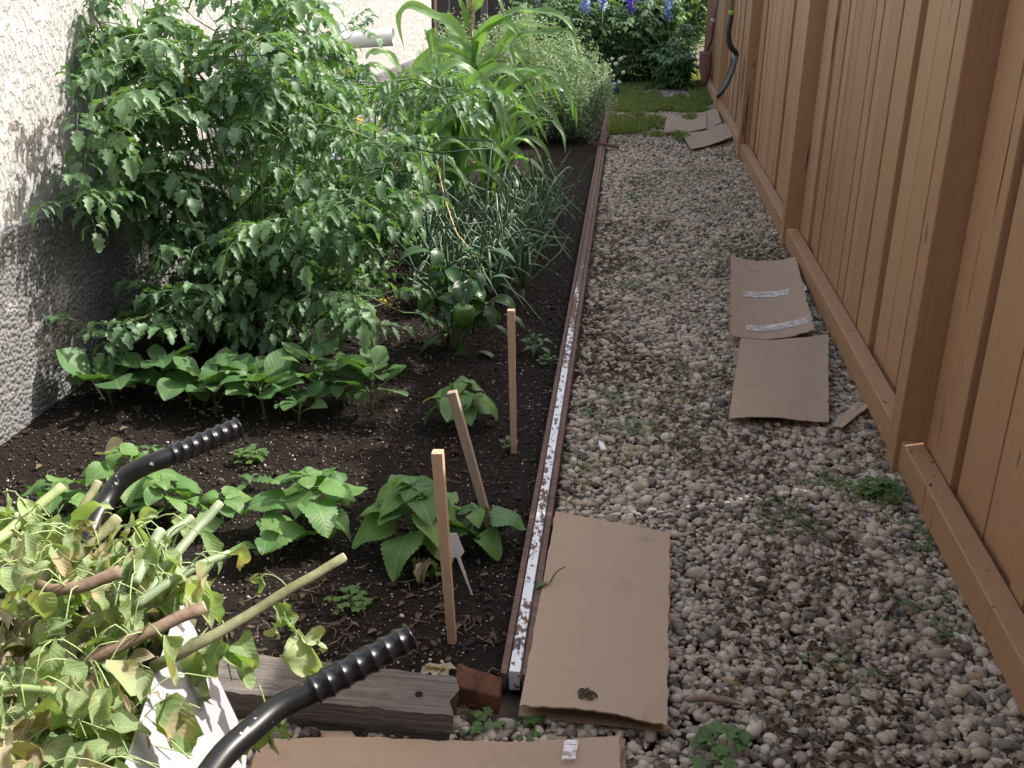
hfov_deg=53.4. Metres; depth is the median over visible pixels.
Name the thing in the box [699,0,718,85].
shovel
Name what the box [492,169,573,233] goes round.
onion plant
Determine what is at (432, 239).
onion plant
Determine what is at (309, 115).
rain barrel
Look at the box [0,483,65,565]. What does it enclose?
cut branch
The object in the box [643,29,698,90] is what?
delphinium
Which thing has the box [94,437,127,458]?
wilted leaf
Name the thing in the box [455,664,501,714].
angle iron
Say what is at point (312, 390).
eggplant seedling
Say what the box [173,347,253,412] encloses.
eggplant seedling
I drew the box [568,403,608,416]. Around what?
weed
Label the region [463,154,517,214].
onion plant
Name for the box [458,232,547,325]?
onion plant
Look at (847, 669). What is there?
weed
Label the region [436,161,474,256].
twine
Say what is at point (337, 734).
cardboard scrap
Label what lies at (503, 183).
onion plant
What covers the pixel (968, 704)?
gravel
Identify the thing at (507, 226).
onion plant
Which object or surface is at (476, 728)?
weed
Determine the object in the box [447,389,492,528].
wooden stake
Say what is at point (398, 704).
landscape timber
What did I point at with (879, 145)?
wooden fence
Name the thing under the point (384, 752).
flattened box
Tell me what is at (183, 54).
wire cage
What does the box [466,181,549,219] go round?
onion plant
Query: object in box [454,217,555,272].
onion plant
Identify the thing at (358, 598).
weed
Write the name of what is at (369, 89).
wire cage
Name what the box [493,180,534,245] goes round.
onion plant
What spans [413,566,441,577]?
weed
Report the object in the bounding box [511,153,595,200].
onion plant
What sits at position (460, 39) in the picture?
corn plant
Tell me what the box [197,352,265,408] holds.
eggplant seedling
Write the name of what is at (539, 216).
onion plant
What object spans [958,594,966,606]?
stone
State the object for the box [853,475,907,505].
weed
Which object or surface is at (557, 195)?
onion plant
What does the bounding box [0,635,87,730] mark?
cut branch
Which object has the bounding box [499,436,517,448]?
weed
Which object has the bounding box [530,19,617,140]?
wormwood bush
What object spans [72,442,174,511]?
perilla plant
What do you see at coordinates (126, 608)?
cut branch
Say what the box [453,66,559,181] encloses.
corn plant
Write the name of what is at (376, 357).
eggplant seedling
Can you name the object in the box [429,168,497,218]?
onion plant
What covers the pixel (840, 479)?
weed
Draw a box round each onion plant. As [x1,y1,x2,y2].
[373,215,457,278]
[380,190,490,278]
[391,204,442,270]
[391,251,476,312]
[397,216,489,302]
[405,192,441,255]
[414,195,473,244]
[417,227,495,302]
[418,216,518,292]
[420,207,515,305]
[424,201,464,243]
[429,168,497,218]
[429,169,498,241]
[429,197,529,275]
[431,172,480,206]
[431,174,477,238]
[432,147,476,222]
[434,161,483,207]
[444,199,573,291]
[450,212,516,276]
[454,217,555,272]
[456,164,521,240]
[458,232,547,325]
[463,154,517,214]
[463,213,536,271]
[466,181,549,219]
[467,205,529,258]
[472,161,525,192]
[472,192,537,247]
[473,155,533,214]
[473,230,569,302]
[483,169,532,209]
[483,192,553,246]
[484,208,537,286]
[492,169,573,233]
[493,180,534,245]
[494,150,542,199]
[496,182,563,259]
[501,173,573,249]
[502,166,554,208]
[502,173,538,218]
[510,195,574,259]
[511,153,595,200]
[512,170,539,215]
[513,153,573,212]
[518,169,576,238]
[524,191,573,269]
[528,157,588,221]
[534,150,580,204]
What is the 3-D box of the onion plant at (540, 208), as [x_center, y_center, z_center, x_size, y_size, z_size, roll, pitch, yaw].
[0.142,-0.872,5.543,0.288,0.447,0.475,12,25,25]
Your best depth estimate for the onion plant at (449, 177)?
6.36 m
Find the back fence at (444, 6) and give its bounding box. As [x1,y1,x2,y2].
[436,0,601,61]
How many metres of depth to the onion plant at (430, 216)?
5.48 m
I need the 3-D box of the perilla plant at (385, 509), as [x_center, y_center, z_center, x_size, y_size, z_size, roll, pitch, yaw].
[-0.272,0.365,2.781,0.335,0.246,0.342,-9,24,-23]
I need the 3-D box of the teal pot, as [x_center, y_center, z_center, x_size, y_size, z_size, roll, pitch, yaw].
[1.157,-3.621,12.572,0.340,0.240,0.240,3,22,6]
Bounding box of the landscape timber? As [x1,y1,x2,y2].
[218,654,459,740]
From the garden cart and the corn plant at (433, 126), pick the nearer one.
the garden cart
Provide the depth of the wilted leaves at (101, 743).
1.40 m
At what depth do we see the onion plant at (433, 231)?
5.19 m
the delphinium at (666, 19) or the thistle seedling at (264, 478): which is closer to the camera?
the thistle seedling at (264, 478)
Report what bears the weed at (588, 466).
on the gravel at (968, 704)
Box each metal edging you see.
[500,141,605,690]
[599,97,612,142]
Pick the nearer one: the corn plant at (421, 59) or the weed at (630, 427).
the weed at (630, 427)
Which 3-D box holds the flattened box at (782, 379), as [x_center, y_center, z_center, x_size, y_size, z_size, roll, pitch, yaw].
[1.068,-0.053,4.020,0.387,0.061,1.096,6,23,12]
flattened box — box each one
[251,736,626,767]
[518,511,670,731]
[664,111,706,134]
[680,123,731,152]
[706,108,721,127]
[729,255,813,342]
[729,334,828,426]
[831,402,869,432]
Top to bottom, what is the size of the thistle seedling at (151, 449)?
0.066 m
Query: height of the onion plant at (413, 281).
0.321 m
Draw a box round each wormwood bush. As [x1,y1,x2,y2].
[412,7,516,91]
[478,0,573,143]
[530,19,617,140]
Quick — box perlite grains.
[4,181,582,675]
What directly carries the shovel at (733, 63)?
hanging from the wooden fence at (879, 145)
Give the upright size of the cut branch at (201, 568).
0.126 m
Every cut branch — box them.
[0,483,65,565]
[0,501,121,618]
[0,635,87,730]
[8,564,121,644]
[14,480,101,622]
[26,601,206,728]
[88,542,250,641]
[96,515,223,636]
[97,500,223,605]
[106,513,185,630]
[149,553,346,672]
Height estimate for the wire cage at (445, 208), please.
0.889 m
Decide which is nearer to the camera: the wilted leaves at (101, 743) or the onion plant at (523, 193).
the wilted leaves at (101, 743)
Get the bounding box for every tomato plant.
[24,0,454,374]
[227,66,518,287]
[238,0,387,219]
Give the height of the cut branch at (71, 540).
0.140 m
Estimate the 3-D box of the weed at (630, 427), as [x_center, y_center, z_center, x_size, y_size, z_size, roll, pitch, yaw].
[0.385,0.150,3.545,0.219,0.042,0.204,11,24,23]
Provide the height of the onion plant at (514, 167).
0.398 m
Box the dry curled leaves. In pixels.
[0,512,196,767]
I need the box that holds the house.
[0,0,436,444]
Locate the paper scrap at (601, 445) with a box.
[598,440,606,449]
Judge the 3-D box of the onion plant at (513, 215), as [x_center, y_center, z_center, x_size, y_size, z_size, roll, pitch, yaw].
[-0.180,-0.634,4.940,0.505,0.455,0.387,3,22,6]
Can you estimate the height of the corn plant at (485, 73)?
1.035 m
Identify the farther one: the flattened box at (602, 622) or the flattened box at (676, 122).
the flattened box at (676, 122)
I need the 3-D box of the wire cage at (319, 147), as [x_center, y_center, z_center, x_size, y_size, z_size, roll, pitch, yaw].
[-1.131,-1.216,5.507,0.446,1.139,0.446,3,22,6]
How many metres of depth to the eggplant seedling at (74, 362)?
3.62 m
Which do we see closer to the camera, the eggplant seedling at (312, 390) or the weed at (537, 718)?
the weed at (537, 718)
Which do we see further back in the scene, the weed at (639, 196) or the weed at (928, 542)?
the weed at (639, 196)
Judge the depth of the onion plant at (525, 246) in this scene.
5.10 m
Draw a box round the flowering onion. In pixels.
[594,57,625,83]
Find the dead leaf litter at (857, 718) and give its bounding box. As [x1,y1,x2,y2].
[3,218,1023,767]
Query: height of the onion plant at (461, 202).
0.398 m
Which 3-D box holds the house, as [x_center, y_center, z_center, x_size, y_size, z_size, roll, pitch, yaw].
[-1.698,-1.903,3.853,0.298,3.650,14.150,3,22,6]
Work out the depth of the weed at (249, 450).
3.29 m
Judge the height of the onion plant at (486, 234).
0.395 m
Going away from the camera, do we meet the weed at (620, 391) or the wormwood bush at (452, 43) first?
the weed at (620, 391)
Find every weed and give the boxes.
[234,444,268,463]
[323,585,372,614]
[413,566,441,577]
[451,706,503,740]
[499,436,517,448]
[510,714,546,741]
[536,354,558,365]
[559,448,604,476]
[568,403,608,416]
[587,383,645,404]
[591,416,653,440]
[602,279,643,289]
[627,193,644,200]
[689,721,752,767]
[753,498,827,534]
[799,643,894,704]
[801,468,865,502]
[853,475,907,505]
[882,588,967,636]
[894,520,944,560]
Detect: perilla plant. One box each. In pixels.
[10,474,95,529]
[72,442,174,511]
[116,469,208,528]
[196,485,251,537]
[229,517,316,560]
[242,466,355,553]
[286,468,366,539]
[352,474,481,580]
[419,502,525,560]
[422,375,497,425]
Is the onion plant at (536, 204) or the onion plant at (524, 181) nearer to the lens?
the onion plant at (536, 204)
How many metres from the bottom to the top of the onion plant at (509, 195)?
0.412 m
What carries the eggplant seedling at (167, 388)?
on the soil
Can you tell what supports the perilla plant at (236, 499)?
on the soil
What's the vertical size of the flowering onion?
0.482 m
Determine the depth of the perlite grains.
3.28 m
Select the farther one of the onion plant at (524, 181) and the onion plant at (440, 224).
the onion plant at (524, 181)
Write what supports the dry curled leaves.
in the garden cart
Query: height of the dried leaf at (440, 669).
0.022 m
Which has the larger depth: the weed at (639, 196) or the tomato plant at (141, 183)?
the weed at (639, 196)
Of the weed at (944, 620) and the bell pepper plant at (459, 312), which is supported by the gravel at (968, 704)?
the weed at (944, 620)
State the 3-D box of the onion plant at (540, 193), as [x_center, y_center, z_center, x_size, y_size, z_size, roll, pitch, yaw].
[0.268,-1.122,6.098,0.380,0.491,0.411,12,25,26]
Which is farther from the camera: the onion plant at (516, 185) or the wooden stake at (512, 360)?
the onion plant at (516, 185)
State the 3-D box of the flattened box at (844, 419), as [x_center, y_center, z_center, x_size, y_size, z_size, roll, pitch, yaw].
[1.216,0.114,3.645,0.066,0.035,0.308,18,28,35]
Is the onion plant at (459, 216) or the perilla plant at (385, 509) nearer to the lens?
the perilla plant at (385, 509)
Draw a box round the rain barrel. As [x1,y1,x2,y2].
[297,77,337,180]
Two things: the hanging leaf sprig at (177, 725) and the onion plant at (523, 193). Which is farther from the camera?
the onion plant at (523, 193)
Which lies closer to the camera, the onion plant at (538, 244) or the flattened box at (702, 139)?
the onion plant at (538, 244)
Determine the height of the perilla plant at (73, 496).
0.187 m
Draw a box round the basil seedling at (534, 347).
[520,332,553,356]
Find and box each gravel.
[246,272,1023,767]
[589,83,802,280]
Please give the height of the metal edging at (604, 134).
0.054 m
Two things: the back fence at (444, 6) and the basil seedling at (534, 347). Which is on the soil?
the basil seedling at (534, 347)
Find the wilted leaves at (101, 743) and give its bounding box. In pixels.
[0,506,224,767]
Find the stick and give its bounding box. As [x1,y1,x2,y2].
[685,694,740,704]
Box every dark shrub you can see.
[578,0,661,58]
[617,0,707,54]
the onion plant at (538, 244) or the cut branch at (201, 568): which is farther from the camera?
the onion plant at (538, 244)
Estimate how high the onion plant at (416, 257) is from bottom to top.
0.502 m
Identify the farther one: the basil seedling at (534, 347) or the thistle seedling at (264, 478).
the basil seedling at (534, 347)
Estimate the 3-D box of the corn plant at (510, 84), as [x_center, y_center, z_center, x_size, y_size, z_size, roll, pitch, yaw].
[-0.067,-1.427,6.186,0.910,1.043,0.643,3,22,6]
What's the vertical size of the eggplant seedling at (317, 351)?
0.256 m
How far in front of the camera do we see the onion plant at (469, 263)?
4.68 m
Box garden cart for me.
[0,417,417,767]
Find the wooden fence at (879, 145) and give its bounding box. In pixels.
[704,0,1023,715]
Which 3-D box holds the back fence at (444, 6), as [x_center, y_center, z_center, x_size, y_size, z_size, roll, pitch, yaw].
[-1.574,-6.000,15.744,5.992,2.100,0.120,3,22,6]
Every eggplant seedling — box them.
[55,347,160,406]
[109,343,195,399]
[155,367,210,408]
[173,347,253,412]
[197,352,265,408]
[220,348,303,420]
[271,381,327,425]
[281,338,366,409]
[310,351,371,410]
[324,345,407,416]
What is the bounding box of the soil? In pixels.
[0,90,605,676]
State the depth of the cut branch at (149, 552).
1.47 m
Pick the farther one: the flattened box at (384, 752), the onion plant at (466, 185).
the onion plant at (466, 185)
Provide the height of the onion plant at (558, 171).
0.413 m
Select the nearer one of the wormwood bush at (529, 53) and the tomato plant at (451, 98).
the tomato plant at (451, 98)
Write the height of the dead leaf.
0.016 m
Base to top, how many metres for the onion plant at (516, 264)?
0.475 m
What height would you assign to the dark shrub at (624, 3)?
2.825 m
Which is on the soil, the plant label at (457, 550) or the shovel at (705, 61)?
the plant label at (457, 550)
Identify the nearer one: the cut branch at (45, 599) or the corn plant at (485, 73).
the cut branch at (45, 599)
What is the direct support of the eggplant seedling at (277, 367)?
on the soil
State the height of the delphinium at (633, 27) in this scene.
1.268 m
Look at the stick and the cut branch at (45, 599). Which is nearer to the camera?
the cut branch at (45, 599)
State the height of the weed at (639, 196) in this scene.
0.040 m
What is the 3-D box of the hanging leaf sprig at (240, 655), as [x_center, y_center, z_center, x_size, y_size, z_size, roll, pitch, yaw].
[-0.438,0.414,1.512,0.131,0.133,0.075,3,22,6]
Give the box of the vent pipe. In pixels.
[337,23,394,55]
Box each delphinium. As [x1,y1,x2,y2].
[506,0,596,64]
[541,0,623,82]
[577,0,663,81]
[629,0,704,78]
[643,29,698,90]
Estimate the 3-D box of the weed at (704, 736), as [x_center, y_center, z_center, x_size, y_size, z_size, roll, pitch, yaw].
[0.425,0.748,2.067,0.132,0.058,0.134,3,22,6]
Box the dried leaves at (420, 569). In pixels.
[411,557,437,583]
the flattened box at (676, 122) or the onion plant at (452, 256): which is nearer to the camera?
the onion plant at (452, 256)
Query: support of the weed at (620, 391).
on the gravel at (968, 704)
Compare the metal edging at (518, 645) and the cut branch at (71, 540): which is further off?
the metal edging at (518, 645)
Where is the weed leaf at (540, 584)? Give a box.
[533,566,564,590]
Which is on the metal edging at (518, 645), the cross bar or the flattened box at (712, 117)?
the cross bar
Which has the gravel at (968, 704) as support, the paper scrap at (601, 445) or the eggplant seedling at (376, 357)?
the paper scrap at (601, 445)
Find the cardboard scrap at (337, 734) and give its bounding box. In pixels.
[319,731,355,736]
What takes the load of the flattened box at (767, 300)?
on the gravel at (968, 704)
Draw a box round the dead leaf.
[578,687,597,700]
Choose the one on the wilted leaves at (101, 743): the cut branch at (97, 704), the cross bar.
the cut branch at (97, 704)
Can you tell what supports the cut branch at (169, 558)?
on the cut branch at (201, 568)
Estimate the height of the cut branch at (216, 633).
0.099 m
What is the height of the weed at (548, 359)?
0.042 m
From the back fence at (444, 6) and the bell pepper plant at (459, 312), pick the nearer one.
the bell pepper plant at (459, 312)
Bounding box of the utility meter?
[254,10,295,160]
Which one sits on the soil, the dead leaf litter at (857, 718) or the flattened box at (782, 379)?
the dead leaf litter at (857, 718)
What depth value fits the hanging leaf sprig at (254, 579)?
1.58 m
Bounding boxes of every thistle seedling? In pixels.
[137,444,163,453]
[237,473,279,490]
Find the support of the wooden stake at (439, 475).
on the soil
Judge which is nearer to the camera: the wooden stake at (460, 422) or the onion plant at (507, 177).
the wooden stake at (460, 422)
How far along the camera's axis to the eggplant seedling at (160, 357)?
3.66 m
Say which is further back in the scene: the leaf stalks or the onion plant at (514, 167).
the onion plant at (514, 167)
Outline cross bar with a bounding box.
[587,140,618,148]
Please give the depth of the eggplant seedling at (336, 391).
3.62 m
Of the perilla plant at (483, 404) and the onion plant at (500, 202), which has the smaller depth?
the perilla plant at (483, 404)
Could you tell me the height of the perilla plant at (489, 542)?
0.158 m
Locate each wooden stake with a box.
[431,449,456,643]
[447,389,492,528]
[507,309,516,453]
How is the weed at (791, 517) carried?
on the gravel at (968, 704)
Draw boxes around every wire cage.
[180,47,295,349]
[256,47,336,159]
[301,79,388,294]
[407,136,494,344]
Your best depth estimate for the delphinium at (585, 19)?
13.36 m
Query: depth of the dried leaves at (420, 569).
2.64 m
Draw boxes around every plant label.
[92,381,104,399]
[450,533,472,594]
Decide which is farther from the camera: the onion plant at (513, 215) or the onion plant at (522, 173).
the onion plant at (522, 173)
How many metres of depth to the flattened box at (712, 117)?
10.53 m
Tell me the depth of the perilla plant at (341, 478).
2.92 m
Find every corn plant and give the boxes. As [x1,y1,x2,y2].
[351,92,503,231]
[355,43,463,159]
[363,28,479,174]
[376,62,540,228]
[396,0,578,201]
[424,60,576,213]
[442,49,534,159]
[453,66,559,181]
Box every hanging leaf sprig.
[152,692,203,759]
[180,620,259,709]
[237,685,293,763]
[249,573,285,595]
[263,598,327,676]
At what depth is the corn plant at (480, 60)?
7.27 m
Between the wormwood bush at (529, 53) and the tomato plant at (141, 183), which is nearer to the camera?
the tomato plant at (141, 183)
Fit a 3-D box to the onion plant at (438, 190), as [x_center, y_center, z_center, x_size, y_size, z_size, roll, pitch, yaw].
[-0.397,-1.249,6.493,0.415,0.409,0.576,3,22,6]
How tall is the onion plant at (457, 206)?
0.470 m
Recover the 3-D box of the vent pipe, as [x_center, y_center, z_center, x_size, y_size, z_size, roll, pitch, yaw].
[-1.032,-2.400,7.131,0.416,0.220,0.200,3,22,6]
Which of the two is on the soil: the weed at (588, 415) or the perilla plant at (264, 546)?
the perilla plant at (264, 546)
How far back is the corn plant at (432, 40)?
6.38 m
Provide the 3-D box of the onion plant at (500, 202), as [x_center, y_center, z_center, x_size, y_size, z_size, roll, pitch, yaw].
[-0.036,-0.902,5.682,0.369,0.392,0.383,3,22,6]
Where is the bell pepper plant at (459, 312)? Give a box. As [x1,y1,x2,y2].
[398,241,525,357]
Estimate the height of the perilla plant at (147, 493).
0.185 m
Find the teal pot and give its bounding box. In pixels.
[592,81,619,95]
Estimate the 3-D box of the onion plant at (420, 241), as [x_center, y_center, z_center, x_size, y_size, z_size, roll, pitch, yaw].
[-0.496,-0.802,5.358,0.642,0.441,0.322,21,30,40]
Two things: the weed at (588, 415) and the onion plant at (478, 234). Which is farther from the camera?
the onion plant at (478, 234)
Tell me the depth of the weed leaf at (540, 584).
2.58 m
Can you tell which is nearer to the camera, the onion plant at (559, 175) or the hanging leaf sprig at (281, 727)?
the hanging leaf sprig at (281, 727)
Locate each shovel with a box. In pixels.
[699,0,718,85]
[716,0,738,98]
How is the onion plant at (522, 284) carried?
on the soil
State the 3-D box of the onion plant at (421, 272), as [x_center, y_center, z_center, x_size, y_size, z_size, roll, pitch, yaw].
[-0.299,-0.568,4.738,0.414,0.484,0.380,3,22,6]
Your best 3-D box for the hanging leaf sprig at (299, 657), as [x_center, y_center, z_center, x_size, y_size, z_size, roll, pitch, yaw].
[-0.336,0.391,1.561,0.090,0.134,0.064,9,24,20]
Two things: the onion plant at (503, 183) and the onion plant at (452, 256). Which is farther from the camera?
the onion plant at (503, 183)
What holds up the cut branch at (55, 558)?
on the cut branch at (71, 540)
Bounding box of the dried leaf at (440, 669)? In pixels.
[420,662,456,674]
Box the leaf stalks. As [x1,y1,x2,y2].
[0,521,215,767]
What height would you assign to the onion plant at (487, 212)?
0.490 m
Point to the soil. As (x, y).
(580, 154)
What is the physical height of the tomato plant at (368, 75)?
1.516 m
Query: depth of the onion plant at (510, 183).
5.84 m
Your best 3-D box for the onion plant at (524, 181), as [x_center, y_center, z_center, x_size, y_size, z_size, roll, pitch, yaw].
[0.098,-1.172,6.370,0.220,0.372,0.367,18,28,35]
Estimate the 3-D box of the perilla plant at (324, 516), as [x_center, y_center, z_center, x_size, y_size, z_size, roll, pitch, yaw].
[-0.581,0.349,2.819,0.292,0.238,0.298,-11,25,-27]
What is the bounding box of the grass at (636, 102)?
[520,60,920,734]
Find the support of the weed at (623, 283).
on the gravel at (968, 704)
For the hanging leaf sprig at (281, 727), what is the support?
hanging from the garden cart

